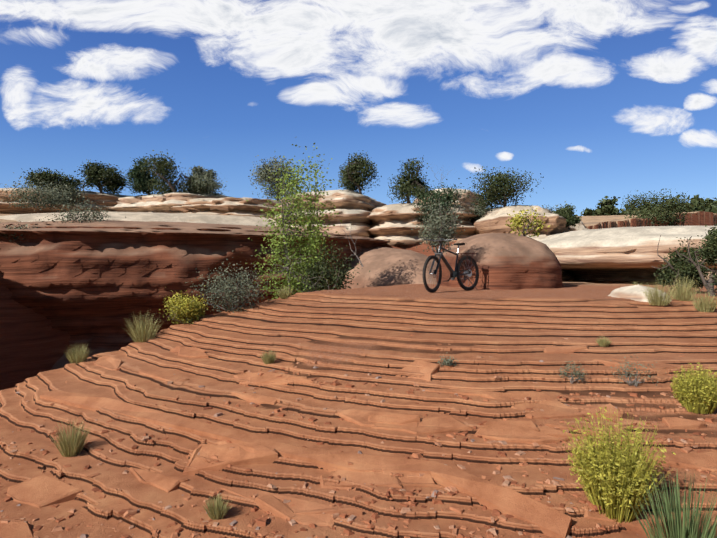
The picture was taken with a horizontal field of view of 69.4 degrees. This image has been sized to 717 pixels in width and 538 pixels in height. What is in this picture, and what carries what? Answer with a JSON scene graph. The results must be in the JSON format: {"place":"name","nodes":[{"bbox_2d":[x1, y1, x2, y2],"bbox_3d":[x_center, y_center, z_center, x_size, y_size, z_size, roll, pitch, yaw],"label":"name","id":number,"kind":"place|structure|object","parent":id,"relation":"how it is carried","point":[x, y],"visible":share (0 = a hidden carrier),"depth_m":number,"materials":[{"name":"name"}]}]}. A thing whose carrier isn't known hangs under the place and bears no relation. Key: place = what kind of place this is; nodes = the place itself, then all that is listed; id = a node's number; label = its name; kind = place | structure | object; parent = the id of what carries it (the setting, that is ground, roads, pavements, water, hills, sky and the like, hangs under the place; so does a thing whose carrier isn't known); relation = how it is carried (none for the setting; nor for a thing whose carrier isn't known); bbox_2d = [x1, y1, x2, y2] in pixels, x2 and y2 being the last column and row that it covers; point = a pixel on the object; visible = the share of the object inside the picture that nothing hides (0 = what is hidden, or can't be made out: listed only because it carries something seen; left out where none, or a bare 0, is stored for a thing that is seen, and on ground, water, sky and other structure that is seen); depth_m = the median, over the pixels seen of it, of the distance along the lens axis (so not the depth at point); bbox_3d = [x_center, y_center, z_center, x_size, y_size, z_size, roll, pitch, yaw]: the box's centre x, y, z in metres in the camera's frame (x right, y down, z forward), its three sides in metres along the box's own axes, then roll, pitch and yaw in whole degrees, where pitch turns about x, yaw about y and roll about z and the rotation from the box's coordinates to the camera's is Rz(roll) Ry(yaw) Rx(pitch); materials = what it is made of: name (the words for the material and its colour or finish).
{"place":"outdoors","nodes":[
{"label":"outdoors","id":0,"kind":"place"},
{"bbox_2d":[51,417,92,456],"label":"ledge grass","id":1,"kind":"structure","parent":0,"point":[71,447],"depth_m":4.68,"materials":[{"name":"green plant"}]},
{"bbox_2d":[64,343,89,363],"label":"bank grass","id":2,"kind":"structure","parent":0,"point":[71,357],"depth_m":7.50,"materials":[{"name":"green plant"}]},
{"bbox_2d":[124,309,166,342],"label":"bank grass","id":3,"kind":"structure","parent":0,"point":[141,333],"depth_m":8.34,"materials":[{"name":"green plant"}]},
{"bbox_2d":[260,349,276,363],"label":"ledge grass","id":4,"kind":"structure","parent":0,"point":[268,358],"depth_m":6.33,"materials":[{"name":"green plant"}]},
{"bbox_2d":[277,285,293,298],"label":"bank grass","id":5,"kind":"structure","parent":0,"point":[285,294],"depth_m":10.77,"materials":[{"name":"green plant"}]},
{"bbox_2d":[0,211,716,537],"bbox_3d":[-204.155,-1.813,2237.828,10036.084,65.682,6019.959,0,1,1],"label":"terrain","id":6,"kind":"structure","parent":0,"point":[358,335],"depth_m":5.34,"materials":[{"name":"stone"}]},
{"bbox_2d":[0,220,37,244],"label":"sage on rim","id":7,"kind":"object","parent":6,"relation":"on","point":[15,227],"visible":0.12,"depth_m":13.91,"materials":[{"name":"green plant"}]},
{"bbox_2d":[0,172,74,209],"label":"sage on rim","id":8,"kind":"object","parent":6,"relation":"on","point":[36,198],"visible":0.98,"depth_m":25.26,"materials":[{"name":"green plant"}]},
{"bbox_2d":[0,188,132,213],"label":"outcrop","id":9,"kind":"object","parent":6,"relation":"on","point":[108,199],"visible":0.1,"depth_m":28.03,"materials":[{"name":"beige stone"}]},
{"bbox_2d":[19,167,85,193],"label":"juniper","id":10,"kind":"object","parent":9,"relation":"on","point":[55,177],"visible":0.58,"depth_m":27.95,"materials":[{"name":"green plant"}]},
{"bbox_2d":[38,177,95,205],"bbox_3d":[-15.711,-4.379,27.792,2.808,2.104,3.400,0,1,1],"label":"sage on rim","id":11,"kind":"object","parent":9,"relation":"on","point":[73,191],"visible":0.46,"depth_m":27.59,"materials":[{"name":"green plant"}]},
{"bbox_2d":[74,159,132,194],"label":"juniper","id":12,"kind":"object","parent":9,"relation":"on","point":[106,178],"visible":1,"depth_m":29.86,"materials":[{"name":"green plant"}]},
{"bbox_2d":[34,183,125,222],"bbox_3d":[-8.914,-1.835,16.653,2.651,1.784,2.477,0,1,-21],"label":"sage on rim","id":13,"kind":"object","parent":6,"relation":"on","point":[88,217],"visible":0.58,"depth_m":16.42,"materials":[{"name":"green plant"}]},
{"bbox_2d":[0,212,288,226],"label":"rock ledge","id":14,"kind":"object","parent":6,"relation":"on","point":[195,218],"depth_m":23.28,"materials":[{"name":"beige stone"}]},
{"bbox_2d":[107,192,235,212],"bbox_3d":[-10.960,-3.376,35.098,10.657,2.842,17.104,0,1,1],"label":"outcrop","id":15,"kind":"object","parent":6,"relation":"on","point":[159,203],"visible":0.21,"depth_m":28.32,"materials":[{"name":"stone"}]},
{"bbox_2d":[120,156,161,195],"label":"juniper","id":16,"kind":"object","parent":15,"relation":"on","point":[140,180],"visible":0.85,"depth_m":29.92,"materials":[{"name":"green plant"}]},
{"bbox_2d":[139,150,218,196],"bbox_3d":[-9.774,-4.986,28.445,3.911,2.559,3.312,0,1,-7],"label":"juniper","id":17,"kind":"object","parent":15,"relation":"on","point":[165,170],"visible":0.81,"depth_m":27.97,"materials":[{"name":"green plant"}]},
{"bbox_2d":[177,167,226,197],"bbox_3d":[-8.578,-4.912,28.714,2.759,2.098,3.689,0,1,1],"label":"sage on rim","id":18,"kind":"object","parent":15,"relation":"on","point":[208,186],"visible":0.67,"depth_m":28.36,"materials":[{"name":"green plant"}]},
{"bbox_2d":[188,166,219,192],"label":"juniper tree","id":19,"kind":"object","parent":15,"relation":"on","point":[199,169],"visible":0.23,"depth_m":29.77,"materials":[{"name":"green plant"}]},
{"bbox_2d":[159,285,207,323],"bbox_3d":[-3.024,0.665,9.158,0.975,0.752,0.869,0,1,1],"label":"yellow shrub","id":20,"kind":"object","parent":6,"relation":"on","point":[191,309],"visible":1,"depth_m":9.03,"materials":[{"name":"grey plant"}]},
{"bbox_2d":[0,220,389,369],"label":"cliff","id":21,"kind":"structure","parent":6,"relation":"on","point":[92,285],"depth_m":14.53,"materials":[{"name":"red stone"}]},
{"bbox_2d":[204,494,231,519],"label":"ledge grass","id":22,"kind":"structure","parent":6,"relation":"on","point":[219,509],"depth_m":3.54,"materials":[{"name":"green plant"}]},
{"bbox_2d":[169,197,281,217],"bbox_3d":[-6.734,-2.936,33.001,7.691,2.523,15.884,0,1,1],"label":"outcrop","id":23,"kind":"object","parent":6,"relation":"on","point":[230,206],"visible":0.33,"depth_m":26.64,"materials":[{"name":"beige stone"}]},
{"bbox_2d":[248,155,301,201],"bbox_3d":[-4.572,-4.906,28.914,2.996,2.896,3.077,0,1,1],"label":"tree","id":24,"kind":"object","parent":23,"relation":"on","point":[264,173],"visible":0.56,"depth_m":28.44,"materials":[{"name":"green plant"}]},
{"bbox_2d":[175,252,280,312],"bbox_3d":[-2.375,0.259,9.906,1.727,1.208,1.852,0,1,1],"label":"shrub","id":25,"kind":"object","parent":6,"relation":"on","point":[238,290],"visible":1,"depth_m":9.76,"materials":[{"name":"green plant"}]},
{"bbox_2d":[245,137,347,299],"bbox_3d":[-1.626,0.253,14.029,2.859,7.701,2.399,0,1,-34],"label":"tree","id":26,"kind":"object","parent":6,"relation":"on","point":[291,209],"visible":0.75,"depth_m":13.84,"materials":[{"name":"green plant"}]},
{"bbox_2d":[282,241,369,292],"bbox_3d":[-0.750,0.135,13.420,1.917,2.131,2.107,0,1,-27],"label":"shrub","id":27,"kind":"object","parent":6,"relation":"on","point":[333,278],"visible":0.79,"depth_m":13.35,"materials":[{"name":"green plant"}]},
{"bbox_2d":[275,189,385,237],"bbox_3d":[-1.264,-2.827,30.442,6.700,2.824,14.796,0,1,1],"label":"outcrop","id":28,"kind":"object","parent":6,"relation":"on","point":[349,204],"visible":0.35,"depth_m":24.08,"materials":[{"name":"stone"}]},
{"bbox_2d":[338,150,381,193],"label":"juniper","id":29,"kind":"object","parent":28,"relation":"on","point":[352,179],"visible":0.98,"depth_m":24.88,"materials":[{"name":"green plant"}]},
{"bbox_2d":[331,212,372,266],"bbox_3d":[-0.422,-0.849,14.370,1.624,1.585,1.380,0,1,23],"label":"twiggy shrub","id":30,"kind":"object","parent":6,"relation":"on","point":[350,246],"visible":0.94,"depth_m":13.96,"materials":[{"name":"brown plant"}]},
{"bbox_2d":[0,345,716,537],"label":"sand patches","id":31,"kind":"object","parent":6,"relation":"on","point":[41,491],"depth_m":4.15,"materials":[{"name":"orange sand"}]},
{"bbox_2d":[0,296,716,537],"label":"loose stones","id":32,"kind":"object","parent":6,"relation":"on","point":[261,521],"visible":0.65,"depth_m":3.75,"materials":[{"name":"orange stone"}]},
{"bbox_2d":[341,246,436,288],"bbox_3d":[0.665,1.553,20.284,6.042,4.880,13.718,0,1,-16],"label":"boulder","id":33,"kind":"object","parent":6,"relation":"on","point":[386,266],"depth_m":16.90,"materials":[{"name":"red stone"}]},
{"bbox_2d":[367,203,479,245],"bbox_3d":[2.806,-2.187,27.845,6.549,2.227,12.521,0,1,1],"label":"outcrop","id":34,"kind":"object","parent":6,"relation":"on","point":[394,224],"visible":0.5,"depth_m":22.59,"materials":[{"name":"beige stone"}]},
{"bbox_2d":[387,155,437,204],"bbox_3d":[2.491,-3.887,23.937,2.353,2.588,2.492,0,1,1],"label":"juniper","id":35,"kind":"object","parent":34,"relation":"on","point":[409,182],"visible":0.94,"depth_m":23.63,"materials":[{"name":"green plant"}]},
{"bbox_2d":[411,191,468,257],"bbox_3d":[1.917,-1.035,12.311,1.528,1.557,1.626,1,1,44],"label":"shrub","id":36,"kind":"object","parent":6,"relation":"on","point":[444,232],"visible":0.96,"depth_m":12.17,"materials":[{"name":"green plant"}]},
{"bbox_2d":[410,178,475,237],"bbox_3d":[3.615,-2.317,22.528,2.852,3.211,2.021,0,1,1],"label":"juniper","id":37,"kind":"object","parent":6,"relation":"on","point":[452,196],"visible":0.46,"depth_m":22.32,"materials":[{"name":"green plant"}]},
{"bbox_2d":[413,188,482,208],"bbox_3d":[5.743,-3.349,33.111,5.599,3.205,13.828,0,1,1],"label":"outcrop","id":38,"kind":"object","parent":6,"relation":"on","point":[468,201],"visible":0.1,"depth_m":28.56,"materials":[{"name":"stone"}]},
{"bbox_2d":[437,356,458,366],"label":"shrub","id":39,"kind":"object","parent":6,"relation":"on","point":[449,362],"visible":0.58,"depth_m":5.59,"materials":[{"name":"green plant"}]},
{"bbox_2d":[422,238,478,292],"bbox_3d":[2.070,-0.084,11.466,1.952,1.172,0.737,0,1,-26],"label":"mountain bike","id":40,"kind":"object","parent":6,"relation":"on","point":[457,274],"visible":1,"depth_m":11.50,"materials":[{"name":"black paint"}]},
{"bbox_2d":[436,233,563,289],"bbox_3d":[4.047,-0.115,15.431,3.402,1.943,6.584,0,1,1],"label":"boulder","id":41,"kind":"object","parent":6,"relation":"on","point":[507,261],"visible":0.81,"depth_m":12.70,"materials":[{"name":"red stone"}]},
{"bbox_2d":[505,205,549,236],"bbox_3d":[4.588,-1.296,14.182,1.283,0.954,1.054,0,1,1],"label":"shrub on boulder","id":42,"kind":"object","parent":41,"relation":"on","point":[517,220],"visible":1,"depth_m":14.12,"materials":[{"name":"yellow plant"}]},
{"bbox_2d":[472,205,574,279],"bbox_3d":[7.124,-1.024,24.889,4.533,3.785,13.310,0,1,1],"label":"outcrop","id":43,"kind":"object","parent":6,"relation":"on","point":[494,220],"visible":0.21,"depth_m":20.26,"materials":[{"name":"beige stone"}]},
{"bbox_2d":[465,200,497,220],"bbox_3d":[5.788,-2.627,23.302,2.088,1.065,1.702,0,1,-21],"label":"sage on rim","id":44,"kind":"object","parent":43,"relation":"on","point":[481,213],"visible":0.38,"depth_m":22.89,"materials":[{"name":"green plant"}]},
{"bbox_2d":[466,166,543,215],"bbox_3d":[6.044,-3.245,22.119,3.033,2.073,3.613,0,1,1],"label":"juniper","id":45,"kind":"object","parent":43,"relation":"on","point":[495,192],"visible":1,"depth_m":21.45,"materials":[{"name":"green plant"}]},
{"bbox_2d":[552,204,581,232],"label":"juniper","id":46,"kind":"object","parent":43,"relation":"on","point":[566,212],"visible":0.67,"depth_m":20.37,"materials":[{"name":"green plant"}]},
{"bbox_2d":[542,201,581,214],"bbox_3d":[8.399,-2.384,22.255,1.701,1.070,1.918,0,1,-26],"label":"sage on rim","id":47,"kind":"object","parent":6,"relation":"on","point":[555,207],"visible":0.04,"depth_m":22.14,"materials":[{"name":"green plant"}]},
{"bbox_2d":[557,355,586,383],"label":"shrub","id":48,"kind":"object","parent":6,"relation":"on","point":[574,373],"visible":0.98,"depth_m":5.26,"materials":[{"name":"grey plant"}]},
{"bbox_2d":[568,221,588,231],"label":"outcrop","id":49,"kind":"object","parent":6,"relation":"on","point":[579,226],"depth_m":23.50,"materials":[{"name":"beige stone"}]},
{"bbox_2d":[580,207,596,215],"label":"juniper","id":50,"kind":"object","parent":6,"relation":"on","point":[587,211],"visible":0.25,"depth_m":76.86,"materials":[{"name":"green plant"}]},
{"bbox_2d":[596,336,611,346],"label":"grass tuft","id":51,"kind":"object","parent":6,"relation":"on","point":[604,342],"visible":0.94,"depth_m":6.23,"materials":[{"name":"green plant"}]},
{"bbox_2d":[592,205,619,215],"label":"juniper","id":52,"kind":"object","parent":6,"relation":"on","point":[606,210],"visible":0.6,"depth_m":72.69,"materials":[{"name":"green plant"}]},
{"bbox_2d":[595,196,623,214],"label":"juniper","id":53,"kind":"object","parent":6,"relation":"on","point":[610,202],"visible":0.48,"depth_m":74.18,"materials":[{"name":"green plant"}]},
{"bbox_2d":[561,405,675,522],"bbox_3d":[1.670,1.264,3.418,0.695,0.687,0.694,0,1,1],"label":"rabbitbrush","id":54,"kind":"object","parent":6,"relation":"on","point":[610,483],"visible":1,"depth_m":3.31,"materials":[{"name":"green plant"}]},
{"bbox_2d":[538,226,716,283],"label":"outcrop ledge","id":55,"kind":"object","parent":6,"relation":"on","point":[619,254],"visible":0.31,"depth_m":15.33,"materials":[{"name":"stone"}]},
{"bbox_2d":[625,201,648,214],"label":"juniper","id":56,"kind":"object","parent":6,"relation":"on","point":[631,208],"visible":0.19,"depth_m":71.26,"materials":[{"name":"green plant"}]},
{"bbox_2d":[610,354,665,387],"bbox_3d":[2.810,1.033,5.211,0.477,0.378,0.432,0,1,1],"label":"shrub","id":57,"kind":"object","parent":6,"relation":"on","point":[631,382],"visible":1,"depth_m":5.18,"materials":[{"name":"grey plant"}]},
{"bbox_2d":[608,284,670,301],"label":"boulder","id":58,"kind":"object","parent":6,"relation":"on","point":[634,292],"visible":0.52,"depth_m":9.02,"materials":[{"name":"stone"}]},
{"bbox_2d":[616,189,703,225],"bbox_3d":[21.868,-4.400,37.419,5.071,3.084,6.497,0,1,11],"label":"juniper","id":59,"kind":"object","parent":6,"relation":"on","point":[665,211],"visible":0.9,"depth_m":36.94,"materials":[{"name":"green plant"}]},
{"bbox_2d":[630,465,716,537],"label":"yucca","id":60,"kind":"object","parent":6,"relation":"on","point":[683,529],"visible":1,"depth_m":2.89,"materials":[{"name":"green plant"}]},
{"bbox_2d":[651,235,714,290],"bbox_3d":[6.527,0.055,10.500,1.080,1.509,0.955,0,1,1],"label":"juniper","id":61,"kind":"object","parent":6,"relation":"on","point":[683,266],"visible":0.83,"depth_m":10.42,"materials":[{"name":"green plant"}]},
{"bbox_2d":[670,362,716,413],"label":"rabbitbrush","id":62,"kind":"object","parent":6,"relation":"on","point":[695,393],"visible":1,"depth_m":4.64,"materials":[{"name":"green plant"}]},
{"bbox_2d":[680,194,707,211],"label":"juniper","id":63,"kind":"object","parent":6,"relation":"on","point":[701,202],"visible":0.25,"depth_m":69.42,"materials":[{"name":"green plant"}]},
{"bbox_2d":[675,224,716,295],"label":"dead tree","id":64,"kind":"object","parent":6,"relation":"on","point":[708,253],"visible":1,"depth_m":9.41,"materials":[{"name":"wood"}]},
{"bbox_2d":[682,201,716,213],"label":"juniper","id":65,"kind":"object","parent":6,"relation":"on","point":[711,208],"visible":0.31,"depth_m":66.98,"materials":[{"name":"green plant"}]},
{"bbox_2d":[701,197,716,212],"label":"juniper","id":66,"kind":"object","parent":6,"relation":"on","point":[711,201],"visible":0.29,"depth_m":72.73,"materials":[{"name":"green plant"}]},
{"bbox_2d":[0,0,716,170],"bbox_3d":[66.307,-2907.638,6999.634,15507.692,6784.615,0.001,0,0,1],"label":"cloud","id":67,"kind":"structure","parent":0,"point":[274,39],"depth_m":6998.85,"materials":[{"name":"white"}]},
{"bbox_2d":[0,0,716,215],"label":"sky","id":68,"kind":"structure","parent":0,"point":[220,115],"materials":[{"name":"blue"}]},
{"bbox_2d":[640,282,676,305],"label":"grass","id":69,"kind":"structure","parent":0,"point":[653,298],"depth_m":8.28,"materials":[{"name":"green plant"}]},
{"bbox_2d":[664,273,701,300],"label":"grass","id":70,"kind":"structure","parent":0,"point":[682,294],"depth_m":8.83,"materials":[{"name":"green plant"}]},
{"bbox_2d":[690,290,716,312],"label":"grass","id":71,"kind":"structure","parent":0,"point":[705,305],"depth_m":7.96,"materials":[{"name":"green plant"}]}
]}

